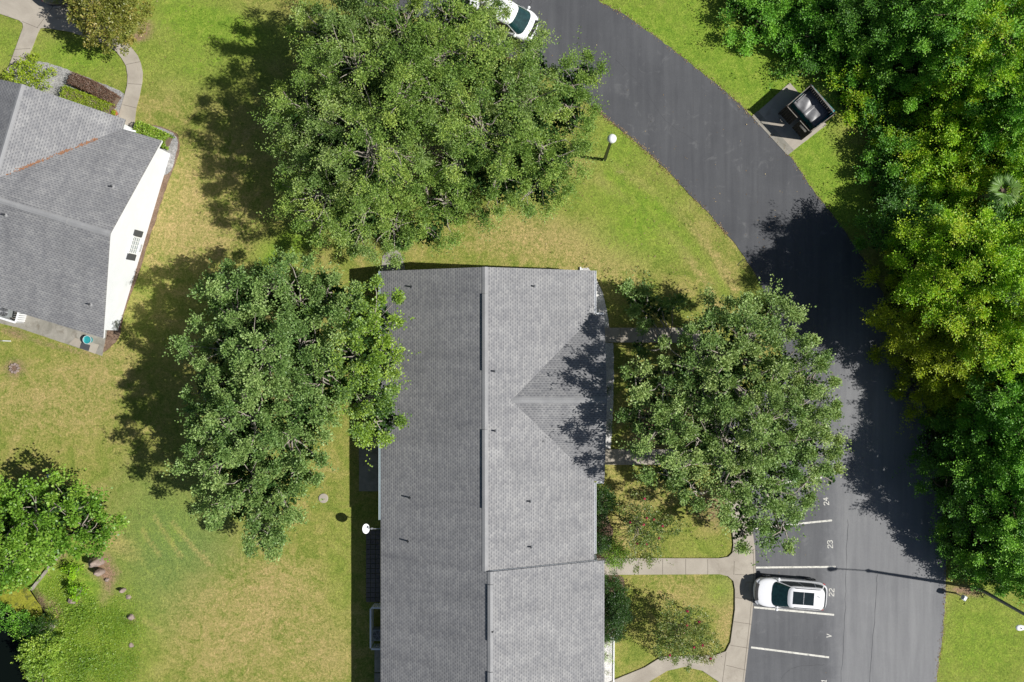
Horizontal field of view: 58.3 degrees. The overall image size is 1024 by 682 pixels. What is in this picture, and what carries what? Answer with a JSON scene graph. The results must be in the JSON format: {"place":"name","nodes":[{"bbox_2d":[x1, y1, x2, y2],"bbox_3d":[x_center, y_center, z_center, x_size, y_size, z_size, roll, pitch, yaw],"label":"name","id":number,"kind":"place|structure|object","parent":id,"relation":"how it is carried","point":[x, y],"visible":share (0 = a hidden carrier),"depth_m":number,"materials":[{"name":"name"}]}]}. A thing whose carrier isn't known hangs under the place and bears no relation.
{"place":"outdoors","nodes":[
{"label":"outdoors","id":0,"kind":"place"},
{"bbox_2d":[0,588,46,681],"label":"pond water","id":1,"kind":"structure","parent":0,"point":[10,671],"depth_m":61.61,"materials":[{"name":"black liquid"}]},
{"bbox_2d":[0,585,44,621],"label":"algae","id":2,"kind":"object","parent":1,"relation":"on","point":[20,600],"visible":0.59,"depth_m":61.55,"materials":[{"name":"plant"}]},
{"bbox_2d":[0,0,1023,681],"bbox_3d":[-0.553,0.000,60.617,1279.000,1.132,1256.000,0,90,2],"label":"lawn","id":3,"kind":"structure","parent":0,"point":[214,606],"depth_m":60.55,"materials":[{"name":"green plant"}]},
{"bbox_2d":[0,601,42,650],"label":"pond shrub","id":4,"kind":"object","parent":3,"relation":"on","point":[13,627],"visible":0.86,"depth_m":61.01,"materials":[{"name":"green plant"}]},
{"bbox_2d":[2,56,56,90],"bbox_3d":[-31.511,-17.400,60.127,3.633,1.892,2.278,19,91,2],"label":"leafy shrub","id":5,"kind":"object","parent":3,"relation":"on","point":[22,73],"visible":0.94,"depth_m":59.95,"materials":[{"name":"green plant"}]},
{"bbox_2d":[11,628,68,681],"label":"pond shrub","id":6,"kind":"object","parent":3,"relation":"on","point":[30,649],"visible":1,"depth_m":59.68,"materials":[{"name":"green plant"}]},
{"bbox_2d":[19,661,60,681],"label":"pond shrub","id":7,"kind":"object","parent":3,"relation":"on","point":[45,679],"visible":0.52,"depth_m":60.61,"materials":[{"name":"green plant"}]},
{"bbox_2d":[22,613,59,642],"bbox_3d":[-30.931,18.888,60.174,2.941,1.759,1.998,0,90,2],"label":"pond shrub","id":8,"kind":"object","parent":3,"relation":"on","point":[40,623],"visible":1,"depth_m":60.20,"materials":[{"name":"green plant"}]},
{"bbox_2d":[0,311,106,355],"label":"patio","id":9,"kind":"structure","parent":3,"relation":"on","point":[60,333],"depth_m":60.92,"materials":[{"name":"concrete"}]},
{"bbox_2d":[0,463,129,595],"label":"pond tree","id":10,"kind":"object","parent":3,"relation":"on","point":[28,535],"visible":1,"depth_m":56.06,"materials":[{"name":"green plant"}]},
{"bbox_2d":[13,60,123,116],"bbox_3d":[-29.406,-16.574,60.986,7.715,0.080,2.820,17,91,2],"label":"gravel bed","id":11,"kind":"object","parent":3,"relation":"on","point":[60,78],"visible":0.36,"depth_m":60.97,"materials":[{"name":"grey gravel"}]},
{"bbox_2d":[59,85,114,113],"bbox_3d":[-27.964,-15.793,60.437,3.686,1.087,1.063,21,91,2],"label":"lime hedge","id":12,"kind":"object","parent":11,"relation":"on","point":[80,97],"visible":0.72,"depth_m":60.20,"materials":[{"name":"green plant"}]},
{"bbox_2d":[66,71,121,107],"bbox_3d":[-27.537,-16.599,60.493,3.617,0.976,1.081,27,91,2],"label":"dark red hedge","id":13,"kind":"object","parent":11,"relation":"on","point":[92,87],"visible":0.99,"depth_m":60.30,"materials":[{"name":"brown plant"}]},
{"bbox_2d":[23,577,115,681],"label":"pond weeds","id":14,"kind":"object","parent":3,"relation":"on","point":[78,646],"visible":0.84,"depth_m":60.84,"materials":[{"name":"green plant"}]},
{"bbox_2d":[0,0,142,128],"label":"front walk","id":15,"kind":"structure","parent":3,"relation":"on","point":[34,17],"depth_m":60.95,"materials":[{"name":"concrete"}]},
{"bbox_2d":[42,0,69,7],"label":"parked car","id":16,"kind":"object","parent":15,"relation":"on","point":[56,3],"visible":0.76,"depth_m":60.13,"materials":[{"name":"black paint"}]},
{"bbox_2d":[59,558,83,582],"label":"sapling","id":17,"kind":"object","parent":3,"relation":"on","point":[71,570],"visible":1,"depth_m":60.19,"materials":[{"name":"green plant"}]},
{"bbox_2d":[65,582,90,603],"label":"sapling","id":18,"kind":"object","parent":3,"relation":"on","point":[74,597],"visible":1,"depth_m":60.00,"materials":[{"name":"green plant"}]},
{"bbox_2d":[0,79,169,337],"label":"angled house","id":19,"kind":"structure","parent":3,"relation":"on","point":[80,185],"depth_m":56.86,"materials":[{"name":"grey"}]},
{"bbox_2d":[128,235,141,254],"bbox_3d":[-24.468,-6.209,59.547,0.060,1.220,1.220,17,91,2],"label":"window","id":20,"kind":"structure","parent":19,"relation":"in","point":[135,242],"depth_m":59.52,"materials":[{"name":"white glass"}]},
{"bbox_2d":[39,565,145,681],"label":"ground cover","id":21,"kind":"object","parent":3,"relation":"on","point":[110,662],"visible":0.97,"depth_m":60.88,"materials":[{"name":"green plant"}]},
{"bbox_2d":[62,0,154,55],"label":"crape myrtle","id":22,"kind":"object","parent":3,"relation":"on","point":[102,16],"visible":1,"depth_m":57.51,"materials":[{"name":"green plant"}]},
{"bbox_2d":[103,123,179,352],"bbox_3d":[-24.732,-6.575,60.841,3.372,0.070,15.580,10,90,2],"label":"gravel border","id":23,"kind":"object","parent":3,"relation":"on","point":[112,336],"visible":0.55,"depth_m":60.79,"materials":[{"name":"gravel"}]},
{"bbox_2d":[135,126,177,174],"bbox_3d":[-23.186,-13.085,60.786,2.126,0.080,3.892,-30,89,2],"label":"gravel bed","id":24,"kind":"object","parent":3,"relation":"on","point":[172,148],"visible":0.48,"depth_m":60.73,"materials":[{"name":"grey gravel"}]},
{"bbox_2d":[133,120,174,149],"bbox_3d":[-23.573,-13.523,60.261,2.550,1.230,1.201,24,91,2],"label":"corner hedge","id":25,"kind":"object","parent":24,"relation":"on","point":[149,130],"visible":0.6,"depth_m":59.92,"materials":[{"name":"green plant"}]},
{"bbox_2d":[159,364,338,564],"bbox_3d":[-15.091,6.645,55.288,10.094,10.750,11.623,39,91,1],"label":"shade tree","id":26,"kind":"object","parent":3,"relation":"on","point":[238,433],"visible":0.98,"depth_m":52.77,"materials":[{"name":"green plant"}]},
{"bbox_2d":[162,245,351,426],"bbox_3d":[-14.859,-0.854,55.127,11.780,11.058,9.712,-20,89,2],"label":"shade tree","id":27,"kind":"object","parent":3,"relation":"on","point":[244,342],"visible":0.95,"depth_m":52.99,"materials":[{"name":"green plant"}]},
{"bbox_2d":[267,258,420,466],"bbox_3d":[-9.459,1.560,55.412,8.310,10.140,11.700,14,90,2],"label":"shade tree","id":28,"kind":"object","parent":3,"relation":"on","point":[371,359],"visible":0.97,"depth_m":52.99,"materials":[{"name":"green plant"}]},
{"bbox_2d":[247,0,468,269],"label":"shade tree","id":29,"kind":"object","parent":3,"relation":"on","point":[372,154],"visible":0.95,"depth_m":52.01,"materials":[{"name":"green plant"}]},
{"bbox_2d":[359,436,378,490],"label":"patio slab","id":30,"kind":"structure","parent":3,"relation":"on","point":[368,477],"depth_m":60.25,"materials":[{"name":"concrete"}]},
{"bbox_2d":[366,530,379,601],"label":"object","id":31,"kind":"structure","parent":3,"relation":"on","point":[370,567],"depth_m":60.26,"materials":[{"name":"stone"}]},
{"bbox_2d":[370,603,380,649],"bbox_3d":[-8.474,18.548,59.728,1.376,1.090,2.758,0,90,2],"label":"screen fence","id":32,"kind":"object","parent":3,"relation":"on","point":[372,623],"visible":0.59,"depth_m":59.51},
{"bbox_2d":[374,650,380,681],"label":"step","id":33,"kind":"object","parent":3,"relation":"on","point":[377,663],"visible":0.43,"depth_m":60.21,"materials":[{"name":"concrete"}]},
{"bbox_2d":[381,251,404,270],"bbox_3d":[-7.800,-4.936,60.294,1.590,0.075,2.160,0,90,2],"label":"splash patch","id":34,"kind":"object","parent":3,"relation":"on","point":[385,267],"visible":0.35,"depth_m":60.26,"materials":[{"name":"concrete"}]},
{"bbox_2d":[323,0,564,153],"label":"shade tree","id":35,"kind":"object","parent":3,"relation":"on","point":[459,56],"visible":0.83,"depth_m":51.62,"materials":[{"name":"green plant"}]},
{"bbox_2d":[379,267,606,681],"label":"long house","id":36,"kind":"structure","parent":3,"relation":"on","point":[491,463],"depth_m":55.87,"materials":[{"name":"grey"}]},
{"bbox_2d":[392,25,614,257],"bbox_3d":[-0.727,-11.305,54.325,16.259,11.753,10.190,-23,89,2],"label":"shade tree","id":37,"kind":"object","parent":3,"relation":"on","point":[552,156],"visible":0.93,"depth_m":52.93,"materials":[{"name":"green plant"}]},
{"bbox_2d":[579,268,608,327],"bbox_3d":[5.306,-2.781,59.870,1.357,0.080,4.246,-14,90,2],"label":"gravel bed","id":38,"kind":"object","parent":3,"relation":"on","point":[600,305],"visible":0.34,"depth_m":59.82,"materials":[{"name":"grey gravel"}]},
{"bbox_2d":[596,494,616,557],"bbox_3d":[5.409,11.912,59.867,2.190,0.080,5.199,-12,90,2],"label":"mulch bed","id":39,"kind":"object","parent":3,"relation":"on","point":[608,527],"visible":0.12,"depth_m":59.80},
{"bbox_2d":[595,528,613,554],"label":"shrub","id":40,"kind":"object","parent":39,"relation":"on","point":[602,547],"visible":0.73,"depth_m":58.69,"materials":[{"name":"green plant"}]},
{"bbox_2d":[595,483,619,520],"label":"shrub","id":41,"kind":"object","parent":39,"relation":"on","point":[609,504],"visible":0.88,"depth_m":58.00,"materials":[{"name":"green plant"}]},
{"bbox_2d":[600,536,629,569],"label":"round shrub","id":42,"kind":"object","parent":39,"relation":"on","point":[617,551],"visible":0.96,"depth_m":58.91,"materials":[{"name":"green plant"}]},
{"bbox_2d":[604,641,612,681],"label":"gravel bed","id":43,"kind":"object","parent":3,"relation":"on","point":[608,666],"visible":0.36,"depth_m":59.80,"materials":[{"name":"white gravel"}]},
{"bbox_2d":[605,342,613,448],"bbox_3d":[5.988,3.567,59.849,1.341,0.080,6.953,0,90,2],"label":"gravel bed","id":44,"kind":"object","parent":3,"relation":"on","point":[609,364],"visible":0.44,"depth_m":59.80,"materials":[{"name":"grey gravel"}]},
{"bbox_2d":[604,575,624,640],"bbox_3d":[6.130,17.285,59.844,2.590,0.080,4.729,0,90,2],"label":"mulch bed","id":45,"kind":"object","parent":3,"relation":"on","point":[622,580],"visible":0.15,"depth_m":59.78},
{"bbox_2d":[604,611,626,643],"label":"shrub","id":46,"kind":"object","parent":45,"relation":"on","point":[615,634],"visible":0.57,"depth_m":58.34,"materials":[{"name":"green plant"}]},
{"bbox_2d":[604,568,628,604],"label":"shrub","id":47,"kind":"object","parent":45,"relation":"on","point":[609,583],"visible":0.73,"depth_m":58.32,"materials":[{"name":"green plant"}]},
{"bbox_2d":[604,588,635,633],"bbox_3d":[6.439,17.119,58.222,2.646,3.249,2.722,-15,90,2],"label":"shrub","id":48,"kind":"object","parent":45,"relation":"on","point":[619,612],"visible":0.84,"depth_m":57.69,"materials":[{"name":"green plant"}]},
{"bbox_2d":[615,266,690,358],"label":"slender tree","id":49,"kind":"object","parent":3,"relation":"on","point":[637,306],"visible":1,"depth_m":57.51,"materials":[{"name":"green plant"}]},
{"bbox_2d":[616,480,689,574],"bbox_3d":[8.207,12.066,57.798,5.120,3.991,4.845,40,91,1],"label":"crape myrtle","id":50,"kind":"object","parent":3,"relation":"on","point":[638,525],"visible":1,"depth_m":56.90,"materials":[{"name":"green plant"}]},
{"bbox_2d":[647,592,724,672],"bbox_3d":[10.799,18.479,57.578,4.969,4.264,4.452,21,91,2],"label":"crape myrtle","id":51,"kind":"object","parent":3,"relation":"on","point":[686,630],"visible":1,"depth_m":56.83,"materials":[{"name":"green plant"}]},
{"bbox_2d":[618,274,842,461],"bbox_3d":[13.379,2.228,54.525,11.996,10.447,10.891,-43,89,1],"label":"shade tree","id":52,"kind":"object","parent":3,"relation":"on","point":[726,364],"visible":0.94,"depth_m":52.10,"materials":[{"name":"green plant"}]},
{"bbox_2d":[610,374,853,565],"bbox_3d":[12.876,7.651,54.236,14.342,11.056,11.597,0,90,2],"label":"shade tree","id":53,"kind":"object","parent":3,"relation":"on","point":[772,449],"visible":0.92,"depth_m":52.55,"materials":[{"name":"green plant"}]},
{"bbox_2d":[718,0,826,60],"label":"woodland tree","id":54,"kind":"object","parent":3,"relation":"on","point":[772,31],"visible":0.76,"depth_m":58.12,"materials":[{"name":"green plant"}]},
{"bbox_2d":[752,83,826,154],"bbox_3d":[17.941,-14.287,59.487,3.278,0.134,3.618,-41,89,1],"label":"dumpster pad","id":55,"kind":"object","parent":3,"relation":"on","point":[767,116],"visible":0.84,"depth_m":59.44,"materials":[{"name":"concrete"}]},
{"bbox_2d":[778,84,835,139],"bbox_3d":[18.494,-14.314,58.416,2.601,2.100,2.438,-39,89,1],"label":"dumpster enclosure","id":56,"kind":"object","parent":55,"relation":"on","point":[786,110],"visible":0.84,"depth_m":57.91,"materials":[{"name":"black metal"}]},
{"bbox_2d":[791,88,834,127],"bbox_3d":[19.087,-14.848,58.590,1.642,1.295,2.260,-41,89,1],"label":"dumpster","id":57,"kind":"object","parent":55,"relation":"on","point":[809,108],"visible":0.94,"depth_m":58.04,"materials":[{"name":"black metal"}]},
{"bbox_2d":[763,0,850,94],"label":"woodland tree","id":58,"kind":"object","parent":3,"relation":"on","point":[826,53],"visible":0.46,"depth_m":57.94,"materials":[{"name":"green plant"}]},
{"bbox_2d":[780,0,879,80],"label":"woodland tree","id":59,"kind":"object","parent":3,"relation":"on","point":[834,34],"visible":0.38,"depth_m":57.34,"materials":[{"name":"green plant"}]},
{"bbox_2d":[794,12,901,96],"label":"woodland tree","id":60,"kind":"object","parent":3,"relation":"on","point":[851,81],"visible":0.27,"depth_m":57.49,"materials":[{"name":"green plant"}]},
{"bbox_2d":[813,56,893,134],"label":"woodland tree","id":61,"kind":"object","parent":3,"relation":"on","point":[851,99],"visible":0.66,"depth_m":58.11,"materials":[{"name":"green plant"}]},
{"bbox_2d":[723,0,1023,595],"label":"undergrowth","id":62,"kind":"object","parent":3,"relation":"on","point":[808,43],"visible":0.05,"depth_m":58.19,"materials":[{"name":"green plant"}]},
{"bbox_2d":[826,0,932,91],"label":"woodland tree","id":63,"kind":"object","parent":3,"relation":"on","point":[866,8],"visible":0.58,"depth_m":55.82,"materials":[{"name":"green plant"}]},
{"bbox_2d":[850,38,927,136],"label":"woodland tree","id":64,"kind":"object","parent":3,"relation":"on","point":[873,88],"visible":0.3,"depth_m":57.58,"materials":[{"name":"green plant"}]},
{"bbox_2d":[834,171,946,280],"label":"woodland tree","id":65,"kind":"object","parent":3,"relation":"on","point":[892,209],"visible":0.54,"depth_m":55.98,"materials":[{"name":"green plant"}]},
{"bbox_2d":[852,115,939,195],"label":"woodland tree","id":66,"kind":"object","parent":3,"relation":"on","point":[862,174],"visible":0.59,"depth_m":57.80,"materials":[{"name":"green plant"}]},
{"bbox_2d":[853,235,964,369],"bbox_3d":[24.978,-2.319,56.013,8.564,6.727,7.759,36,91,1],"label":"woodland tree","id":67,"kind":"object","parent":3,"relation":"on","point":[891,281],"visible":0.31,"depth_m":55.30,"materials":[{"name":"green plant"}]},
{"bbox_2d":[861,63,972,168],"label":"woodland tree","id":68,"kind":"object","parent":3,"relation":"on","point":[889,131],"visible":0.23,"depth_m":57.60,"materials":[{"name":"green plant"}]},
{"bbox_2d":[854,0,983,113],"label":"woodland tree","id":69,"kind":"object","parent":3,"relation":"on","point":[916,70],"visible":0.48,"depth_m":55.92,"materials":[{"name":"green plant"}]},
{"bbox_2d":[866,336,977,438],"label":"woodland tree","id":70,"kind":"object","parent":3,"relation":"on","point":[917,396],"visible":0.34,"depth_m":58.12,"materials":[{"name":"green plant"}]},
{"bbox_2d":[866,152,978,239],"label":"woodland tree","id":71,"kind":"object","parent":3,"relation":"on","point":[920,179],"visible":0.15,"depth_m":57.21,"materials":[{"name":"green plant"}]},
{"bbox_2d":[880,198,995,338],"bbox_3d":[25.542,-4.178,55.029,7.651,8.657,8.194,0,90,2],"label":"woodland tree","id":72,"kind":"object","parent":3,"relation":"on","point":[895,260],"visible":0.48,"depth_m":52.95,"materials":[{"name":"green plant"}]},
{"bbox_2d":[880,102,1000,206],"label":"woodland tree","id":73,"kind":"object","parent":3,"relation":"on","point":[925,168],"visible":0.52,"depth_m":57.02,"materials":[{"name":"green plant"}]},
{"bbox_2d":[892,393,1003,489],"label":"woodland tree","id":74,"kind":"object","parent":3,"relation":"on","point":[935,425],"visible":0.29,"depth_m":57.24,"materials":[{"name":"green plant"}]},
{"bbox_2d":[896,34,1006,148],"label":"woodland tree","id":75,"kind":"object","parent":3,"relation":"on","point":[944,89],"visible":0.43,"depth_m":55.51,"materials":[{"name":"green plant"}]},
{"bbox_2d":[886,294,1021,398],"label":"woodland tree","id":76,"kind":"object","parent":3,"relation":"on","point":[947,347],"visible":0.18,"depth_m":54.87,"materials":[{"name":"green plant"}]},
{"bbox_2d":[907,416,1001,540],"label":"woodland tree","id":77,"kind":"object","parent":3,"relation":"on","point":[945,491],"visible":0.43,"depth_m":55.99,"materials":[{"name":"green plant"}]},
{"bbox_2d":[888,0,1023,84],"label":"woodland tree","id":78,"kind":"object","parent":3,"relation":"on","point":[923,43],"visible":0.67,"depth_m":53.20,"materials":[{"name":"green plant"}]},
{"bbox_2d":[894,201,1023,362],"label":"woodland tree","id":79,"kind":"object","parent":3,"relation":"on","point":[967,269],"visible":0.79,"depth_m":51.03,"materials":[{"name":"green plant"}]},
{"bbox_2d":[916,491,1008,588],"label":"woodland tree","id":80,"kind":"object","parent":3,"relation":"on","point":[944,547],"visible":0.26,"depth_m":57.33,"materials":[{"name":"green plant"}]},
{"bbox_2d":[914,336,1021,424],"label":"woodland tree","id":81,"kind":"object","parent":3,"relation":"on","point":[952,403],"visible":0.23,"depth_m":56.55,"materials":[{"name":"green plant"}]},
{"bbox_2d":[916,140,1023,257],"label":"woodland tree","id":82,"kind":"object","parent":3,"relation":"on","point":[962,199],"visible":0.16,"depth_m":56.07,"materials":[{"name":"green plant"}]},
{"bbox_2d":[926,90,1023,211],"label":"woodland tree","id":83,"kind":"object","parent":3,"relation":"on","point":[975,166],"visible":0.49,"depth_m":55.89,"materials":[{"name":"green plant"}]},
{"bbox_2d":[927,53,1023,164],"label":"woodland tree","id":84,"kind":"object","parent":3,"relation":"on","point":[971,110],"visible":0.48,"depth_m":55.02,"materials":[{"name":"green plant"}]},
{"bbox_2d":[929,0,1023,100],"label":"woodland tree","id":85,"kind":"object","parent":3,"relation":"on","point":[981,60],"visible":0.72,"depth_m":52.77,"materials":[{"name":"green plant"}]},
{"bbox_2d":[938,263,1023,386],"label":"woodland tree","id":86,"kind":"object","parent":3,"relation":"on","point":[1011,352],"visible":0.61,"depth_m":51.37,"materials":[{"name":"green plant"}]},
{"bbox_2d":[939,376,1023,492],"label":"woodland tree","id":87,"kind":"object","parent":3,"relation":"on","point":[962,423],"visible":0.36,"depth_m":55.06,"materials":[{"name":"green plant"}]},
{"bbox_2d":[940,432,1023,557],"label":"woodland tree","id":88,"kind":"object","parent":3,"relation":"on","point":[989,496],"visible":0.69,"depth_m":53.95,"materials":[{"name":"green plant"}]},
{"bbox_2d":[950,512,1023,597],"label":"woodland tree","id":89,"kind":"object","parent":3,"relation":"on","point":[979,559],"visible":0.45,"depth_m":56.46,"materials":[{"name":"green plant"}]},
{"bbox_2d":[965,350,1023,459],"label":"woodland tree","id":90,"kind":"object","parent":3,"relation":"on","point":[1000,399],"visible":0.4,"depth_m":54.06,"materials":[{"name":"green plant"}]},
{"bbox_2d":[966,172,1022,206],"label":"palm tree","id":91,"kind":"object","parent":3,"relation":"on","point":[998,183],"visible":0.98,"depth_m":52.68,"materials":[{"name":"green plant"}]},
{"bbox_2d":[966,243,1023,349],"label":"woodland tree","id":92,"kind":"object","parent":3,"relation":"on","point":[1009,270],"visible":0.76,"depth_m":49.84,"materials":[{"name":"green plant"}]},
{"bbox_2d":[967,28,1023,140],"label":"woodland tree","id":93,"kind":"object","parent":3,"relation":"on","point":[999,90],"visible":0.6,"depth_m":53.13,"materials":[{"name":"green plant"}]},
{"bbox_2d":[968,169,1023,277],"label":"woodland tree","id":94,"kind":"object","parent":3,"relation":"on","point":[1000,213],"visible":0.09,"depth_m":54.42,"materials":[{"name":"green plant"}]},
{"bbox_2d":[969,380,1023,477],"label":"woodland tree","id":95,"kind":"object","parent":3,"relation":"on","point":[1013,425],"visible":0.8,"depth_m":53.30,"materials":[{"name":"green plant"}]},
{"bbox_2d":[973,445,1023,565],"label":"woodland tree","id":96,"kind":"object","parent":3,"relation":"on","point":[1005,480],"visible":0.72,"depth_m":53.19,"materials":[{"name":"green plant"}]},
{"bbox_2d":[976,586,1023,630],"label":"street light","id":97,"kind":"object","parent":3,"relation":"on","point":[1019,627],"visible":0.94,"depth_m":55.22,"materials":[{"name":"black metal"}]},
{"bbox_2d":[981,135,1023,232],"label":"woodland tree","id":98,"kind":"object","parent":3,"relation":"on","point":[1016,207],"visible":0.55,"depth_m":54.72,"materials":[{"name":"green plant"}]},
{"bbox_2d":[988,528,1023,609],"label":"woodland tree","id":99,"kind":"object","parent":3,"relation":"on","point":[1017,570],"visible":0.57,"depth_m":54.83,"materials":[{"name":"green plant"}]},
{"bbox_2d":[1005,273,1023,314],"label":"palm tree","id":100,"kind":"object","parent":3,"relation":"on","point":[1013,301],"visible":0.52,"depth_m":49.99,"materials":[{"name":"plant"}]},
{"bbox_2d":[365,0,945,681],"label":"road","id":101,"kind":"structure","parent":0,"point":[865,554],"depth_m":59.39,"materials":[{"name":"grey asphalt"}]},
{"bbox_2d":[464,0,539,43],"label":"parked van","id":102,"kind":"object","parent":101,"relation":"on","point":[522,19],"visible":0.55,"depth_m":58.63,"materials":[{"name":"white paint"}]},
{"bbox_2d":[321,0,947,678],"bbox_3d":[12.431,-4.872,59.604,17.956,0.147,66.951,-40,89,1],"label":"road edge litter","id":103,"kind":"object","parent":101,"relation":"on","point":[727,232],"visible":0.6,"depth_m":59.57,"materials":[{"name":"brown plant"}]},
{"bbox_2d":[753,574,826,610],"bbox_3d":[17.821,16.175,58.579,4.590,1.734,2.132,4,90,2],"label":"parked car","id":104,"kind":"object","parent":101,"relation":"on","point":[806,593],"visible":1,"depth_m":58.16,"materials":[{"name":"white paint"}]},
{"bbox_2d":[597,328,755,681],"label":"sidewalk","id":105,"kind":"structure","parent":0,"point":[739,570],"depth_m":59.54,"materials":[{"name":"concrete"}]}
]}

